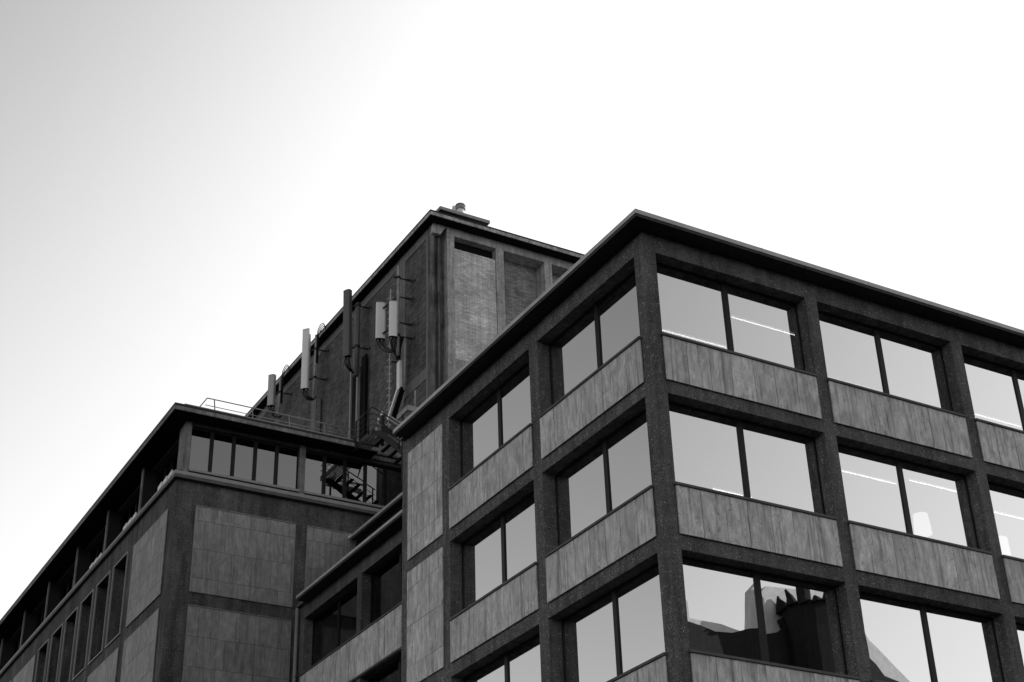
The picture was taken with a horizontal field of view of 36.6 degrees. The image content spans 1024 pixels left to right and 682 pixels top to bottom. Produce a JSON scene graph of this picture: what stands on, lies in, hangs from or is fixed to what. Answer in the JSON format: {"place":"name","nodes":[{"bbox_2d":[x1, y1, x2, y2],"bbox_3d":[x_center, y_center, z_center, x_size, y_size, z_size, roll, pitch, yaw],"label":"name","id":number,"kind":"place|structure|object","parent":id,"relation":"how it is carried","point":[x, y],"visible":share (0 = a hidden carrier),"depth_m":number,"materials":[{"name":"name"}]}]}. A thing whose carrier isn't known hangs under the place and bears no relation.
{"place":"outdoors","nodes":[
{"label":"outdoors","id":0,"kind":"place"},
{"bbox_2d":[0,0,1023,619],"label":"sky","id":1,"kind":"structure","parent":0,"point":[189,189],"materials":[{"name":"white"}]},
{"bbox_2d":[393,208,1023,681],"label":"office block","id":2,"kind":"structure","parent":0,"point":[641,446],"depth_m":33.74,"materials":[{"name":"grey concrete"}]},
{"bbox_2d":[460,362,530,477],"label":"window","id":3,"kind":"structure","parent":2,"relation":"in","point":[507,410],"depth_m":38.23,"materials":[{"name":"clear glass"}]},
{"bbox_2d":[462,491,536,608],"bbox_3d":[-0.175,5.006,36.284,0.090,2.050,4.082,14,-34,-26],"label":"window","id":4,"kind":"structure","parent":2,"relation":"in","point":[506,546],"depth_m":36.52,"materials":[{"name":"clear glass"}]},
{"bbox_2d":[463,634,540,681],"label":"window","id":5,"kind":"structure","parent":2,"relation":"in","point":[522,663],"depth_m":34.60,"materials":[{"name":"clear glass"}]},
{"bbox_2d":[549,271,639,404],"bbox_3d":[1.950,0.066,34.607,0.090,2.050,4.129,14,-34,-26],"label":"window","id":6,"kind":"structure","parent":2,"relation":"in","point":[612,323],"depth_m":34.81,"materials":[{"name":"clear glass"}]},
{"bbox_2d":[555,409,651,545],"bbox_3d":[2.045,3.018,32.923,0.090,2.050,4.129,14,-34,-26],"label":"window","id":7,"kind":"structure","parent":2,"relation":"in","point":[616,469],"depth_m":33.11,"materials":[{"name":"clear glass"}]},
{"bbox_2d":[561,563,664,681],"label":"window","id":8,"kind":"structure","parent":2,"relation":"in","point":[620,630],"depth_m":31.31,"materials":[{"name":"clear glass"}]},
{"bbox_2d":[656,262,805,370],"bbox_3d":[4.716,-0.399,33.948,4.092,2.050,0.090,14,-34,-26],"label":"window","id":9,"kind":"structure","parent":2,"relation":"in","point":[695,307],"depth_m":34.04,"materials":[{"name":"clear glass"}]},
{"bbox_2d":[668,401,825,514],"bbox_3d":[4.811,2.553,32.265,4.092,2.050,0.090,14,-34,-26],"label":"window","id":10,"kind":"structure","parent":2,"relation":"in","point":[711,450],"depth_m":32.34,"materials":[{"name":"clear glass"}]},
{"bbox_2d":[682,557,847,674],"bbox_3d":[4.906,5.520,30.572,4.092,2.050,0.090,14,-34,-26],"label":"window","id":11,"kind":"structure","parent":2,"relation":"in","point":[732,611],"depth_m":30.63,"materials":[{"name":"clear glass"}]},
{"bbox_2d":[818,310,952,410],"bbox_3d":[8.562,0.592,35.903,4.092,2.050,0.090,14,-34,-26],"label":"window","id":12,"kind":"structure","parent":2,"relation":"in","point":[856,353],"depth_m":36.02,"materials":[{"name":"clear glass"}]},
{"bbox_2d":[838,444,978,548],"bbox_3d":[8.657,3.545,34.219,4.092,2.050,0.090,14,-34,-26],"label":"window","id":13,"kind":"structure","parent":2,"relation":"in","point":[880,490],"depth_m":34.31,"materials":[{"name":"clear glass"}]},
{"bbox_2d":[859,592,1004,681],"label":"window","id":14,"kind":"structure","parent":2,"relation":"in","point":[907,641],"depth_m":32.59,"materials":[{"name":"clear glass"}]},
{"bbox_2d":[963,354,1023,430],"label":"window","id":15,"kind":"structure","parent":2,"relation":"in","point":[996,390],"depth_m":37.60,"materials":[{"name":"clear glass"}]},
{"bbox_2d":[988,482,1023,558],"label":"window","id":16,"kind":"structure","parent":2,"relation":"in","point":[1007,502],"depth_m":35.74,"materials":[{"name":"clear glass"}]},
{"bbox_2d":[1016,623,1023,662],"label":"window","id":17,"kind":"structure","parent":2,"relation":"in","point":[1020,627],"depth_m":34.14,"materials":[{"name":"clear glass"}]},
{"bbox_3d":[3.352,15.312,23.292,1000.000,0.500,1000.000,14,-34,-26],"label":"ground","id":18,"kind":"structure","parent":0,"visible":0},
{"bbox_2d":[0,402,400,681],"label":"panelled block","id":19,"kind":"structure","parent":18,"relation":"on","point":[201,544],"depth_m":53.85,"materials":[{"name":"grey concrete"}]},
{"bbox_2d":[13,616,37,655],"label":"window","id":20,"kind":"structure","parent":19,"relation":"in","point":[17,643],"depth_m":71.71,"materials":[{"name":"black glass"}]},
{"bbox_2d":[34,639,49,681],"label":"window","id":21,"kind":"structure","parent":19,"relation":"in","point":[48,640],"depth_m":63.72,"materials":[{"name":"grey metal"}]},
{"bbox_2d":[37,587,62,627],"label":"window","id":22,"kind":"structure","parent":19,"relation":"in","point":[41,615],"depth_m":68.65,"materials":[{"name":"black glass"}]},
{"bbox_2d":[46,623,63,681],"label":"window","id":23,"kind":"structure","parent":19,"relation":"in","point":[62,625],"depth_m":62.12,"materials":[{"name":"grey metal"}]},
{"bbox_2d":[58,607,78,681],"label":"window","id":24,"kind":"structure","parent":19,"relation":"in","point":[77,608],"depth_m":60.41,"materials":[{"name":"grey metal"}]},
{"bbox_2d":[61,553,91,600],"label":"window","id":25,"kind":"structure","parent":19,"relation":"in","point":[68,585],"depth_m":65.50,"materials":[{"name":"black glass"}]},
{"bbox_2d":[72,589,94,680],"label":"window","id":26,"kind":"structure","parent":19,"relation":"in","point":[73,678],"depth_m":58.63,"materials":[{"name":"grey metal"}]},
{"bbox_2d":[88,571,110,664],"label":"window","id":27,"kind":"structure","parent":19,"relation":"in","point":[109,573],"depth_m":57.09,"materials":[{"name":"grey metal"}]},
{"bbox_2d":[91,517,122,563],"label":"window","id":28,"kind":"structure","parent":19,"relation":"in","point":[96,552],"depth_m":62.28,"materials":[{"name":"black glass"}]},
{"bbox_2d":[105,551,128,647],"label":"window","id":29,"kind":"structure","parent":19,"relation":"in","point":[127,553],"depth_m":55.48,"materials":[{"name":"grey metal"}]},
{"bbox_2d":[122,475,158,530],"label":"window","id":30,"kind":"structure","parent":19,"relation":"in","point":[131,511],"depth_m":59.13,"materials":[{"name":"black glass"}]},
{"bbox_2d":[158,452,177,485],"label":"window","id":31,"kind":"structure","parent":19,"relation":"in","point":[172,464],"depth_m":55.97,"materials":[{"name":"black glass"}]},
{"bbox_2d":[189,427,298,488],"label":"window","id":32,"kind":"structure","parent":19,"relation":"in","point":[210,451],"depth_m":54.17,"materials":[{"name":"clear glass"}]},
{"bbox_2d":[200,398,352,436],"bbox_3d":[-8.353,3.046,55.397,5.801,0.486,1.076,14,-34,-26],"label":"guard rail","id":33,"kind":"object","parent":19,"relation":"on","point":[324,430],"visible":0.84,"depth_m":54.96,"materials":[{"name":"metal"}]},
{"bbox_2d":[304,451,400,505],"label":"window","id":34,"kind":"structure","parent":19,"relation":"in","point":[324,474],"depth_m":55.97,"materials":[{"name":"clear glass"}]},
{"bbox_2d":[348,354,367,441],"bbox_3d":[-6.175,3.421,61.858,0.220,6.100,1.200,14,-34,-26],"label":"cable tray","id":35,"kind":"object","parent":19,"relation":"on","point":[358,399],"visible":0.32,"depth_m":62.39,"materials":[{"name":"metal"}]},
{"bbox_2d":[353,406,401,463],"bbox_3d":[-4.340,3.934,55.647,2.307,2.411,1.607,14,-34,-26],"label":"roof stair","id":36,"kind":"object","parent":19,"relation":"on","point":[389,440],"visible":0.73,"depth_m":55.22,"materials":[{"name":"metal"}]},
{"bbox_2d":[375,411,400,445],"bbox_3d":[-4.369,3.108,56.507,1.709,1.477,0.377,-27,-38,36],"label":"floodlight post","id":37,"kind":"object","parent":36,"relation":"attached to","point":[383,427],"visible":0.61,"depth_m":56.55,"materials":[{"name":"metal"}]},
{"bbox_2d":[296,492,402,681],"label":"wing","id":38,"kind":"structure","parent":18,"relation":"on","point":[350,619],"depth_m":48.24,"materials":[{"name":"grey concrete"}]},
{"bbox_2d":[292,608,298,681],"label":"downpipe","id":39,"kind":"object","parent":38,"relation":"attached to","point":[294,675],"visible":1,"depth_m":51.59,"materials":[{"name":"metal"}]},
{"bbox_2d":[311,586,356,665],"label":"window","id":40,"kind":"structure","parent":38,"relation":"in","point":[335,625],"depth_m":50.20,"materials":[{"name":"black glass"}]},
{"bbox_2d":[369,659,400,681],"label":"window","id":41,"kind":"structure","parent":38,"relation":"in","point":[392,673],"depth_m":45.66,"materials":[{"name":"black glass"}]},
{"bbox_2d":[370,551,401,623],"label":"window","id":42,"kind":"structure","parent":38,"relation":"in","point":[386,582],"depth_m":47.33,"materials":[{"name":"black glass"}]},
{"bbox_2d":[397,390,417,492],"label":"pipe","id":43,"kind":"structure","parent":38,"relation":"on","point":[405,410],"depth_m":54.32,"materials":[{"name":"metal"}]},
{"bbox_2d":[245,209,584,456],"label":"brick tower","id":44,"kind":"structure","parent":18,"relation":"on","point":[473,289],"depth_m":60.97,"materials":[{"name":"brick"}]},
{"bbox_2d":[267,374,292,418],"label":"panel antenna","id":45,"kind":"object","parent":44,"relation":"attached to","point":[272,392],"visible":0.97,"depth_m":70.07,"materials":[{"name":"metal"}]},
{"bbox_2d":[280,365,289,402],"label":"cable loop","id":46,"kind":"object","parent":45,"relation":"attached to","point":[282,380],"visible":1,"depth_m":70.15,"materials":[{"name":"metal"}]},
{"bbox_2d":[301,328,328,400],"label":"panel antenna","id":47,"kind":"object","parent":44,"relation":"attached to","point":[305,366],"visible":1,"depth_m":66.80,"materials":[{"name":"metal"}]},
{"bbox_2d":[316,323,325,363],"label":"cable loop","id":48,"kind":"object","parent":47,"relation":"attached to","point":[317,345],"visible":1,"depth_m":67.21,"materials":[{"name":"rubber"}]},
{"bbox_2d":[320,399,321,431],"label":"conduit","id":49,"kind":"object","parent":44,"relation":"attached to","point":[321,414],"visible":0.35,"depth_m":66.10,"materials":[{"name":"metal"}]},
{"bbox_2d":[343,289,370,376],"bbox_3d":[-6.344,-0.292,63.350,0.953,4.035,0.846,-19,-34,27],"label":"panel antenna","id":50,"kind":"object","parent":44,"relation":"attached to","point":[347,324],"visible":1,"depth_m":63.23,"materials":[{"name":"metal"}]},
{"bbox_2d":[386,289,396,435],"bbox_3d":[-4.603,0.876,60.058,0.356,6.650,0.445,14,-34,-26],"label":"climbing pole","id":51,"kind":"object","parent":44,"relation":"attached to","point":[390,366],"visible":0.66,"depth_m":59.78,"materials":[{"name":"metal"}]},
{"bbox_2d":[375,296,413,352],"bbox_3d":[-4.609,-0.646,59.904,1.761,2.530,0.633,-19,-34,27],"label":"panel antenna","id":52,"kind":"object","parent":44,"relation":"attached to","point":[381,331],"visible":0.97,"depth_m":60.27,"materials":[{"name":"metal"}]},
{"bbox_2d":[387,325,406,419],"bbox_3d":[-4.373,1.210,59.053,0.316,3.540,1.324,14,-34,-26],"label":"cable casing","id":53,"kind":"object","parent":44,"relation":"attached to","point":[400,389],"visible":0.9,"depth_m":58.56,"materials":[{"name":"metal"}]},
{"bbox_2d":[389,265,414,356],"bbox_3d":[-4.314,-1.127,59.743,1.035,4.000,0.561,14,-34,-26],"label":"panel antenna","id":54,"kind":"object","parent":44,"relation":"attached to","point":[394,320],"visible":1,"depth_m":59.20,"materials":[{"name":"metal"}]},
{"bbox_2d":[436,206,489,225],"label":"plant slab","id":55,"kind":"structure","parent":44,"relation":"on","point":[462,215],"depth_m":61.76,"materials":[{"name":"concrete"}]},
{"bbox_2d":[455,203,465,212],"bbox_3d":[-2.089,-5.094,62.778,0.439,0.990,0.439,14,-34,-26],"label":"roof vent","id":56,"kind":"object","parent":55,"relation":"on","point":[460,207],"visible":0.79,"depth_m":62.78,"materials":[{"name":"metal"}]}
]}

